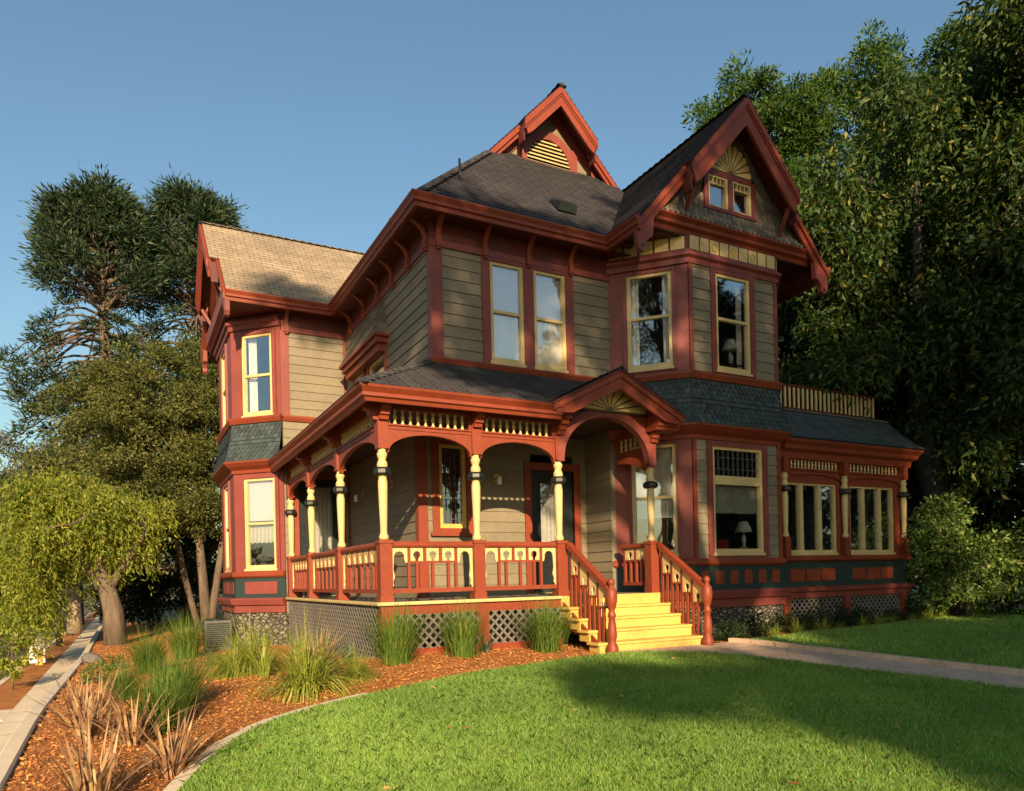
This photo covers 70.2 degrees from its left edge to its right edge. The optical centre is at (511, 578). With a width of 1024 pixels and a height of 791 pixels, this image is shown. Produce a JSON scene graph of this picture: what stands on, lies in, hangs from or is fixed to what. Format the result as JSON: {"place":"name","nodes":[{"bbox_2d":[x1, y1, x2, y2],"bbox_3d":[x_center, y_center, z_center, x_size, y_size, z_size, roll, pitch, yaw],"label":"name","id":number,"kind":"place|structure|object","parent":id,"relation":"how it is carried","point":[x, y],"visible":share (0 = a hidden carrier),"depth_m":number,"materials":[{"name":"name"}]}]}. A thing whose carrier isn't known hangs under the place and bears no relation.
{"place":"outdoors","nodes":[
{"label":"outdoors","id":0,"kind":"place"},
{"bbox_2d":[29,630,45,662],"bbox_3d":[-16.008,2.215,24.570,0.500,1.220,0.420,-1,0,-28],"label":"utility post","id":1,"kind":"object","parent":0,"point":[44,651],"visible":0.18,"depth_m":24.43,"materials":[{"name":"white paint"}]},
{"bbox_2d":[0,615,99,752],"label":"sidewalk","id":2,"kind":"structure","parent":0,"point":[8,726],"depth_m":18.99,"materials":[{"name":"concrete"}]},
{"bbox_2d":[0,606,99,722],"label":"parkway","id":3,"kind":"structure","parent":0,"point":[33,674],"depth_m":20.80,"materials":[{"name":"brown soil"}]},
{"bbox_2d":[0,709,12,721],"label":"crossing slab","id":4,"kind":"structure","parent":3,"relation":"on","point":[4,714],"depth_m":14.36,"materials":[{"name":"concrete"}]},
{"bbox_2d":[0,613,46,689],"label":"sapling","id":5,"kind":"object","parent":3,"relation":"on","point":[20,645],"visible":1,"depth_m":17.89,"materials":[{"name":"green plant"}]},
{"bbox_2d":[34,648,44,664],"bbox_3d":[-15.350,2.540,23.670,0.280,0.540,0.234,-1,0,-28],"label":"fire hydrant","id":6,"kind":"object","parent":3,"relation":"on","point":[40,661],"visible":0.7,"depth_m":23.61,"materials":[{"name":"yellow metal"}]},
{"bbox_2d":[51,561,96,645],"bbox_3d":[-19.164,-0.034,31.755,4.793,6.023,5.612,-1,0,-28],"label":"street tree","id":7,"kind":"object","parent":3,"relation":"on","point":[59,642],"visible":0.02,"depth_m":31.32,"materials":[{"name":"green plant"}]},
{"bbox_2d":[0,429,160,633],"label":"background tree","id":8,"kind":"object","parent":3,"relation":"on","point":[36,462],"visible":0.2,"depth_m":34.01,"materials":[{"name":"green plant"}]},
{"bbox_2d":[80,576,92,624],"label":"street tree","id":9,"kind":"object","parent":3,"relation":"on","point":[82,604],"depth_m":48.98,"materials":[{"name":"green plant"}]},
{"bbox_2d":[0,589,99,679],"bbox_3d":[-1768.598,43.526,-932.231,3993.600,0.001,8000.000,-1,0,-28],"label":"ground","id":10,"kind":"structure","parent":0,"point":[87,611],"depth_m":38.78,"materials":[{"name":"brown soil"}]},
{"bbox_2d":[0,429,59,632],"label":"background tree","id":11,"kind":"object","parent":10,"relation":"on","point":[10,442],"visible":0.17,"depth_m":40.30,"materials":[{"name":"green plant"}]},
{"bbox_2d":[133,525,1021,593],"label":"woods","id":12,"kind":"object","parent":10,"relation":"on","point":[170,560],"depth_m":144.53,"materials":[{"name":"green plant"}]},
{"bbox_2d":[0,465,181,668],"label":"weeping tree","id":13,"kind":"object","parent":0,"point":[50,525],"visible":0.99,"depth_m":22.10,"materials":[{"name":"green plant"}]},
{"bbox_2d":[5,615,718,790],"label":"mulch bed","id":14,"kind":"object","parent":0,"point":[153,777],"visible":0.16,"depth_m":8.83,"materials":[{"name":"brown wood"}]},
{"bbox_2d":[50,674,109,712],"bbox_3d":[-5.284,1.366,8.872,0.911,0.524,0.704,-1,0,15],"label":"bronze flax","id":15,"kind":"object","parent":14,"relation":"on","point":[79,692],"visible":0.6,"depth_m":8.83,"materials":[{"name":"brown plant"}]},
{"bbox_2d":[14,666,147,744],"bbox_3d":[-4.218,1.222,7.296,1.442,0.829,1.114,-1,0,34],"label":"bronze flax","id":16,"kind":"object","parent":14,"relation":"on","point":[96,732],"visible":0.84,"depth_m":7.23,"materials":[{"name":"brown plant"}]},
{"bbox_2d":[81,652,102,663],"bbox_3d":[-9.755,1.867,16.917,0.435,0.313,0.428,-1,0,43],"label":"boulder","id":17,"kind":"object","parent":14,"relation":"on","point":[89,657],"visible":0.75,"depth_m":16.78,"materials":[{"name":"grey stone"}]},
{"bbox_2d":[76,661,112,684],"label":"shrub","id":18,"kind":"object","parent":14,"relation":"on","point":[88,666],"visible":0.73,"depth_m":12.06,"materials":[{"name":"green plant"}]},
{"bbox_2d":[4,709,200,790],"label":"bronze flax","id":19,"kind":"object","parent":14,"relation":"on","point":[89,778],"visible":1,"depth_m":5.24,"materials":[{"name":"brown plant"}]},
{"bbox_2d":[95,652,128,671],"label":"shrub","id":20,"kind":"object","parent":14,"relation":"on","point":[114,660],"visible":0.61,"depth_m":14.30,"materials":[{"name":"green plant"}]},
{"bbox_2d":[86,656,158,702],"bbox_3d":[-5.062,1.271,9.466,1.079,0.652,1.019,-1,0,9],"label":"grass clump","id":21,"kind":"object","parent":14,"relation":"on","point":[130,678],"visible":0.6,"depth_m":9.38,"materials":[{"name":"green plant"}]},
{"bbox_2d":[59,682,200,747],"bbox_3d":[-3.659,1.270,6.995,1.257,0.703,0.933,-1,0,4],"label":"bronze flax","id":22,"kind":"object","parent":14,"relation":"on","point":[125,724],"visible":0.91,"depth_m":6.99,"materials":[{"name":"brown plant"}]},
{"bbox_2d":[92,650,215,734],"bbox_3d":[-3.641,1.165,7.526,1.403,0.848,1.324,-1,0,-28],"label":"grass clump","id":23,"kind":"object","parent":14,"relation":"on","point":[156,693],"visible":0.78,"depth_m":7.45,"materials":[{"name":"green plant"}]},
{"bbox_2d":[112,621,197,674],"bbox_3d":[-6.489,1.198,13.011,1.709,1.033,1.613,-1,0,37],"label":"grass clump","id":24,"kind":"object","parent":14,"relation":"on","point":[145,664],"visible":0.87,"depth_m":12.85,"materials":[{"name":"green plant"}]},
{"bbox_2d":[149,667,170,686],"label":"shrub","id":25,"kind":"object","parent":14,"relation":"on","point":[158,676],"visible":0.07,"depth_m":10.90,"materials":[{"name":"green plant"}]},
{"bbox_2d":[114,635,230,713],"bbox_3d":[-3.911,1.081,8.473,1.531,0.942,1.423,-1,0,5],"label":"grass clump","id":26,"kind":"object","parent":14,"relation":"on","point":[181,667],"visible":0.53,"depth_m":8.45,"materials":[{"name":"green plant"}]},
{"bbox_2d":[113,693,256,780],"bbox_3d":[-2.784,1.270,6.000,1.289,0.720,0.957,-1,0,-4],"label":"bronze flax","id":27,"kind":"object","parent":14,"relation":"on","point":[178,750],"visible":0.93,"depth_m":5.96,"materials":[{"name":"brown plant"}]},
{"bbox_2d":[147,609,230,659],"bbox_3d":[-7.025,1.160,15.840,1.820,1.205,1.958,-1,0,-20],"label":"grass clump","id":28,"kind":"object","parent":14,"relation":"on","point":[191,633],"visible":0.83,"depth_m":15.71,"materials":[{"name":"green plant"}]},
{"bbox_2d":[200,652,224,667],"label":"shrub","id":29,"kind":"object","parent":14,"relation":"on","point":[211,658],"visible":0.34,"depth_m":13.28,"materials":[{"name":"green plant"}]},
{"bbox_2d":[202,618,231,651],"bbox_3d":[-7.261,1.369,17.905,0.615,0.790,0.575,-1,0,-28],"label":"air conditioner","id":30,"kind":"object","parent":14,"relation":"on","point":[217,622],"visible":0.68,"depth_m":17.67,"materials":[{"name":"grey metal"}]},
{"bbox_2d":[187,632,271,682],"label":"arching grass","id":31,"kind":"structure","parent":14,"relation":"on","point":[231,668],"depth_m":11.03,"materials":[{"name":"green plant"}]},
{"bbox_2d":[185,605,297,679],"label":"arching grass","id":32,"kind":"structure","parent":14,"relation":"on","point":[253,648],"depth_m":11.49,"materials":[{"name":"green plant"}]},
{"bbox_2d":[237,627,287,678],"bbox_3d":[-3.563,1.074,10.616,0.857,0.769,0.866,-1,0,-16],"label":"variegated flax","id":33,"kind":"object","parent":14,"relation":"on","point":[266,658],"visible":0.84,"depth_m":10.54,"materials":[{"name":"yellow plant"}]},
{"bbox_2d":[163,693,369,790],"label":"lawn kerb","id":34,"kind":"structure","parent":14,"relation":"on","point":[171,786],"depth_m":6.53,"materials":[{"name":"concrete"}]},
{"bbox_2d":[229,605,388,708],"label":"arching grass","id":35,"kind":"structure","parent":14,"relation":"on","point":[303,680],"depth_m":9.02,"materials":[{"name":"green plant"}]},
{"bbox_2d":[268,616,369,680],"bbox_3d":[-2.737,0.945,10.069,1.590,0.937,1.413,-1,0,19],"label":"bronze flax","id":36,"kind":"object","parent":14,"relation":"on","point":[321,644],"visible":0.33,"depth_m":9.95,"materials":[{"name":"plant"}]},
{"bbox_2d":[336,637,365,664],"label":"strap leaf plant","id":37,"kind":"object","parent":14,"relation":"on","point":[345,646],"visible":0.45,"depth_m":11.19,"materials":[{"name":"green plant"}]},
{"bbox_2d":[330,639,388,684],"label":"arching grass","id":38,"kind":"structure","parent":14,"relation":"on","point":[361,677],"depth_m":9.77,"materials":[{"name":"green plant"}]},
{"bbox_2d":[348,589,443,665],"bbox_3d":[-1.752,0.708,10.849,1.783,1.141,1.888,-1,0,13],"label":"grass clump","id":39,"kind":"object","parent":14,"relation":"on","point":[397,646],"visible":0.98,"depth_m":10.68,"materials":[{"name":"green plant"}]},
{"bbox_2d":[419,594,506,658],"bbox_3d":[-0.768,0.685,11.346,1.745,1.074,1.621,-1,0,-45],"label":"grass clump","id":40,"kind":"object","parent":14,"relation":"on","point":[462,641],"visible":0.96,"depth_m":11.13,"materials":[{"name":"green plant"}]},
{"bbox_2d":[477,630,499,652],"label":"strap leaf plant","id":41,"kind":"object","parent":14,"relation":"on","point":[486,647],"visible":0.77,"depth_m":11.73,"materials":[{"name":"green plant"}]},
{"bbox_2d":[498,590,599,653],"bbox_3d":[0.559,0.642,11.979,1.888,1.141,1.783,-1,0,-12],"label":"grass clump","id":42,"kind":"object","parent":14,"relation":"on","point":[543,630],"visible":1,"depth_m":11.83,"materials":[{"name":"green plant"}]},
{"bbox_2d":[0,0,1023,588],"label":"sky","id":43,"kind":"structure","parent":0,"point":[321,117],"materials":[{"name":"blue"}]},
{"bbox_2d":[6,575,1023,789],"bbox_3d":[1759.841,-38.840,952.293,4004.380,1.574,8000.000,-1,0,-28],"label":"hill ground","id":44,"kind":"structure","parent":0,"point":[220,611],"depth_m":42.46,"materials":[{"name":"green plant"}]},
{"bbox_2d":[0,621,102,790],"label":"retaining kerb","id":45,"kind":"structure","parent":44,"relation":"on","point":[12,753],"depth_m":7.90,"materials":[{"name":"concrete"}]},
{"bbox_2d":[0,163,208,623],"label":"bunya pine","id":46,"kind":"object","parent":44,"relation":"on","point":[106,222],"visible":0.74,"depth_m":42.73,"materials":[{"name":"green plant"}]},
{"bbox_2d":[29,326,222,631],"bbox_3d":[-13.025,-3.607,26.861,9.034,11.310,6.136,-1,0,-9],"label":"dense evergreen","id":47,"kind":"object","parent":44,"relation":"on","point":[121,414],"visible":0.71,"depth_m":26.17,"materials":[{"name":"green plant"}]},
{"bbox_2d":[76,487,222,629],"bbox_3d":[-14.319,-1.093,31.830,10.864,7.244,6.076,-1,0,-6],"label":"background tree","id":48,"kind":"object","parent":44,"relation":"on","point":[148,604],"visible":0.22,"depth_m":30.88,"materials":[{"name":"green plant"}]},
{"bbox_2d":[100,163,249,609],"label":"bunya pine","id":49,"kind":"object","parent":44,"relation":"on","point":[184,208],"visible":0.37,"depth_m":46.25,"materials":[{"name":"green plant"}]},
{"bbox_2d":[195,82,926,659],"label":"victorian house","id":50,"kind":"structure","parent":44,"relation":"on","point":[535,352],"depth_m":15.15,"materials":[{"name":"beige paint"}]},
{"bbox_2d":[220,344,227,429],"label":"window","id":51,"kind":"structure","parent":50,"relation":"in","point":[223,356],"depth_m":19.61,"materials":[{"name":"red paint"}]},
{"bbox_2d":[223,481,231,572],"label":"window","id":52,"kind":"structure","parent":50,"relation":"in","point":[226,487],"depth_m":19.61,"materials":[{"name":"red paint"}]},
{"bbox_2d":[237,328,276,417],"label":"window","id":53,"kind":"structure","parent":50,"relation":"in","point":[252,336],"depth_m":18.01,"materials":[{"name":"red paint"}]},
{"bbox_2d":[240,473,280,571],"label":"window","id":54,"kind":"structure","parent":50,"relation":"in","point":[259,494],"depth_m":18.01,"materials":[{"name":"red paint"}]},
{"bbox_2d":[293,473,343,596],"bbox_3d":[-4.821,-1.090,18.161,1.290,3.070,0.185,-1,0,-28],"label":"door","id":55,"kind":"structure","parent":50,"relation":"in","point":[324,532],"depth_m":18.22,"materials":[{"name":"red wood"}]},
{"bbox_2d":[352,370,365,385],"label":"window","id":56,"kind":"structure","parent":50,"relation":"in","point":[363,374],"depth_m":17.33,"materials":[{"name":"red wood"}]},
{"bbox_2d":[366,351,387,374],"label":"window","id":57,"kind":"structure","parent":50,"relation":"in","point":[380,365],"depth_m":16.25,"materials":[{"name":"beige wood"}]},
{"bbox_2d":[430,439,473,535],"bbox_3d":[-1.187,-1.790,14.501,0.980,1.900,0.170,-1,0,-28],"label":"window","id":58,"kind":"structure","parent":50,"relation":"in","point":[465,528],"depth_m":14.47,"materials":[{"name":"red wood"}]},
{"bbox_2d":[481,255,530,367],"bbox_3d":[-0.140,-5.125,14.116,1.020,2.040,0.152,-1,0,-28],"label":"window","id":59,"kind":"structure","parent":50,"relation":"in","point":[505,285],"depth_m":14.17,"materials":[{"name":"clear glass"}]},
{"bbox_2d":[528,266,574,373],"bbox_3d":[0.768,-5.146,14.601,1.040,2.040,0.153,-1,0,-28],"label":"window","id":60,"kind":"structure","parent":50,"relation":"in","point":[551,325],"depth_m":14.66,"materials":[{"name":"clear glass"}]},
{"bbox_2d":[523,462,582,593],"bbox_3d":[0.859,-1.072,15.637,1.390,2.770,0.184,-1,0,-28],"label":"door","id":61,"kind":"structure","parent":50,"relation":"in","point":[535,473],"depth_m":15.62,"materials":[{"name":"red wood"}]},
{"bbox_2d":[622,266,677,373],"bbox_3d":[2.853,-5.280,15.035,1.080,2.070,0.260,-1,0,19],"label":"window","id":62,"kind":"structure","parent":50,"relation":"in","point":[631,319],"depth_m":15.03,"materials":[{"name":"red paint"}]},
{"bbox_2d":[628,440,680,556],"bbox_3d":[2.934,-1.613,14.978,1.010,2.345,0.150,-1,0,19],"label":"window","id":63,"kind":"structure","parent":50,"relation":"in","point":[667,497],"depth_m":14.99,"materials":[{"name":"red paint"}]},
{"bbox_2d":[702,168,756,222],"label":"attic window","id":64,"kind":"structure","parent":50,"relation":"in","point":[737,202],"depth_m":15.28,"materials":[{"name":"red paint"}]},
{"bbox_2d":[709,267,756,378],"bbox_3d":[4.617,-5.331,15.285,1.240,2.150,0.130,-1,0,-28],"label":"window","id":65,"kind":"structure","parent":50,"relation":"in","point":[733,327],"depth_m":15.31,"materials":[{"name":"clear glass"}]},
{"bbox_2d":[706,440,769,556],"bbox_3d":[4.733,-1.647,15.301,1.710,2.380,0.130,-1,0,-28],"label":"window","id":66,"kind":"structure","parent":50,"relation":"in","point":[737,477],"depth_m":15.32,"materials":[{"name":"red paint"}]},
{"bbox_2d":[787,478,840,555],"bbox_3d":[6.825,-1.376,16.641,1.830,1.740,0.130,-1,0,-28],"label":"window","id":67,"kind":"structure","parent":50,"relation":"in","point":[813,505],"depth_m":16.72,"materials":[{"name":"beige paint"}]},
{"bbox_2d":[847,482,896,554],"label":"window","id":68,"kind":"structure","parent":50,"relation":"in","point":[872,516],"depth_m":17.69,"materials":[{"name":"beige paint"}]},
{"bbox_2d":[681,11,1020,337],"bbox_3d":[13.390,-9.364,26.544,15.441,20.808,6.910,-1,0,1],"label":"feathery tree","id":69,"kind":"object","parent":44,"relation":"on","point":[800,123],"visible":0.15,"depth_m":25.80,"materials":[{"name":"green plant"}]},
{"bbox_2d":[728,638,1023,675],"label":"path kerb","id":70,"kind":"structure","parent":44,"relation":"on","point":[981,667],"depth_m":10.73,"materials":[{"name":"grey concrete"}]},
{"bbox_2d":[777,126,1023,606],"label":"dark tree","id":71,"kind":"object","parent":44,"relation":"on","point":[990,509],"visible":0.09,"depth_m":20.47,"materials":[{"name":"green plant"}]},
{"bbox_2d":[912,510,1023,614],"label":"background shrub","id":72,"kind":"object","parent":44,"relation":"on","point":[1011,605],"visible":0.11,"depth_m":19.64,"materials":[{"name":"green plant"}]},
{"bbox_2d":[176,649,1023,790],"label":"lawn","id":73,"kind":"structure","parent":0,"point":[607,750],"depth_m":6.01,"materials":[{"name":"plant"}]},
{"bbox_2d":[257,650,1010,789],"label":"fallen leaves","id":74,"kind":"object","parent":73,"relation":"on","point":[795,782],"visible":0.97,"depth_m":6.35,"materials":[{"name":"brown plant"}]},
{"bbox_2d":[558,598,1023,641],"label":"bed soil","id":75,"kind":"structure","parent":0,"point":[785,633],"depth_m":16.02,"materials":[{"name":"brown soil"}]},
{"bbox_2d":[712,617,750,640],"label":"bed shrub","id":76,"kind":"object","parent":75,"relation":"on","point":[725,633],"visible":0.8,"depth_m":13.74,"materials":[{"name":"green plant"}]},
{"bbox_2d":[737,607,776,637],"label":"bed shrub","id":77,"kind":"object","parent":75,"relation":"on","point":[761,631],"visible":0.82,"depth_m":14.48,"materials":[{"name":"green plant"}]},
{"bbox_2d":[765,620,783,636],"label":"spiky bed plant","id":78,"kind":"object","parent":75,"relation":"on","point":[774,632],"visible":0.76,"depth_m":14.25,"materials":[{"name":"green plant"}]},
{"bbox_2d":[773,609,807,631],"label":"bed shrub","id":79,"kind":"object","parent":75,"relation":"on","point":[787,620],"visible":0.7,"depth_m":15.45,"materials":[{"name":"green plant"}]},
{"bbox_2d":[781,614,806,633],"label":"spiky bed plant","id":80,"kind":"object","parent":75,"relation":"on","point":[797,628],"visible":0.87,"depth_m":14.85,"materials":[{"name":"green plant"}]},
{"bbox_2d":[793,601,836,629],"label":"bed shrub","id":81,"kind":"object","parent":75,"relation":"on","point":[819,612],"visible":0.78,"depth_m":15.93,"materials":[{"name":"green plant"}]},
{"bbox_2d":[810,617,835,629],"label":"spiky bed plant","id":82,"kind":"object","parent":75,"relation":"on","point":[824,627],"visible":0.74,"depth_m":15.19,"materials":[{"name":"green plant"}]},
{"bbox_2d":[835,620,849,628],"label":"spiky bed plant","id":83,"kind":"object","parent":75,"relation":"on","point":[839,626],"visible":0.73,"depth_m":15.70,"materials":[{"name":"green plant"}]},
{"bbox_2d":[831,601,867,627],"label":"bed shrub","id":84,"kind":"object","parent":75,"relation":"on","point":[850,618],"visible":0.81,"depth_m":16.35,"materials":[{"name":"green plant"}]},
{"bbox_2d":[853,611,870,625],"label":"spiky bed plant","id":85,"kind":"object","parent":75,"relation":"on","point":[863,623],"visible":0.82,"depth_m":16.21,"materials":[{"name":"green plant"}]},
{"bbox_2d":[857,607,881,624],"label":"bed shrub","id":86,"kind":"object","parent":75,"relation":"on","point":[871,615],"visible":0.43,"depth_m":17.07,"materials":[{"name":"green plant"}]},
{"bbox_2d":[869,611,894,623],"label":"spiky bed plant","id":87,"kind":"object","parent":75,"relation":"on","point":[878,620],"visible":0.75,"depth_m":16.72,"materials":[{"name":"green plant"}]},
{"bbox_2d":[884,611,898,623],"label":"spiky bed plant","id":88,"kind":"object","parent":75,"relation":"on","point":[890,619],"visible":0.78,"depth_m":17.08,"materials":[{"name":"green plant"}]},
{"bbox_2d":[881,607,905,621],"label":"bed shrub","id":89,"kind":"object","parent":75,"relation":"on","point":[900,617],"visible":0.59,"depth_m":17.60,"materials":[{"name":"green plant"}]},
{"bbox_2d":[893,593,929,620],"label":"bed shrub","id":90,"kind":"object","parent":75,"relation":"on","point":[912,610],"visible":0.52,"depth_m":18.08,"materials":[{"name":"green plant"}]},
{"bbox_2d":[904,613,919,619],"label":"spiky bed plant","id":91,"kind":"object","parent":75,"relation":"on","point":[913,617],"visible":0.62,"depth_m":17.67,"materials":[{"name":"green plant"}]},
{"bbox_2d":[915,603,936,617],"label":"bed shrub","id":92,"kind":"object","parent":75,"relation":"on","point":[924,608],"visible":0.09,"depth_m":18.98,"materials":[{"name":"green plant"}]},
{"bbox_2d":[621,642,1023,687],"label":"garden path","id":93,"kind":"structure","parent":0,"point":[825,658],"depth_m":10.61,"materials":[{"name":"grey concrete"}]},
{"bbox_2d":[745,607,1023,668],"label":"side lawn","id":94,"kind":"structure","parent":0,"point":[930,642],"depth_m":12.89,"materials":[{"name":"plant"}]},
{"bbox_2d":[777,10,1023,616],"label":"drooping tree","id":95,"kind":"object","parent":94,"relation":"on","point":[956,330],"visible":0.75,"depth_m":17.67,"materials":[{"name":"green plant"}]},
{"bbox_2d":[919,608,941,618],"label":"spiky bed plant","id":96,"kind":"object","parent":94,"relation":"on","point":[925,616],"visible":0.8,"depth_m":17.83,"materials":[{"name":"green plant"}]},
{"bbox_2d":[904,491,1023,616],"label":"flowering shrub","id":97,"kind":"object","parent":94,"relation":"on","point":[946,543],"visible":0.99,"depth_m":17.76,"materials":[{"name":"green plant"}]},
{"bbox_2d":[925,0,1023,425],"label":"shade tree","id":98,"kind":"object","parent":94,"relation":"on","point":[1006,155],"visible":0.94,"depth_m":16.31,"materials":[{"name":"green plant"}]},
{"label":"road","id":99,"kind":"structure","parent":0,"visible":0},
{"bbox_2d":[0,605,99,685],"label":"street kerb","id":100,"kind":"structure","parent":99,"relation":"on","point":[2,681],"depth_m":22.66,"materials":[{"name":"concrete"}]}
]}

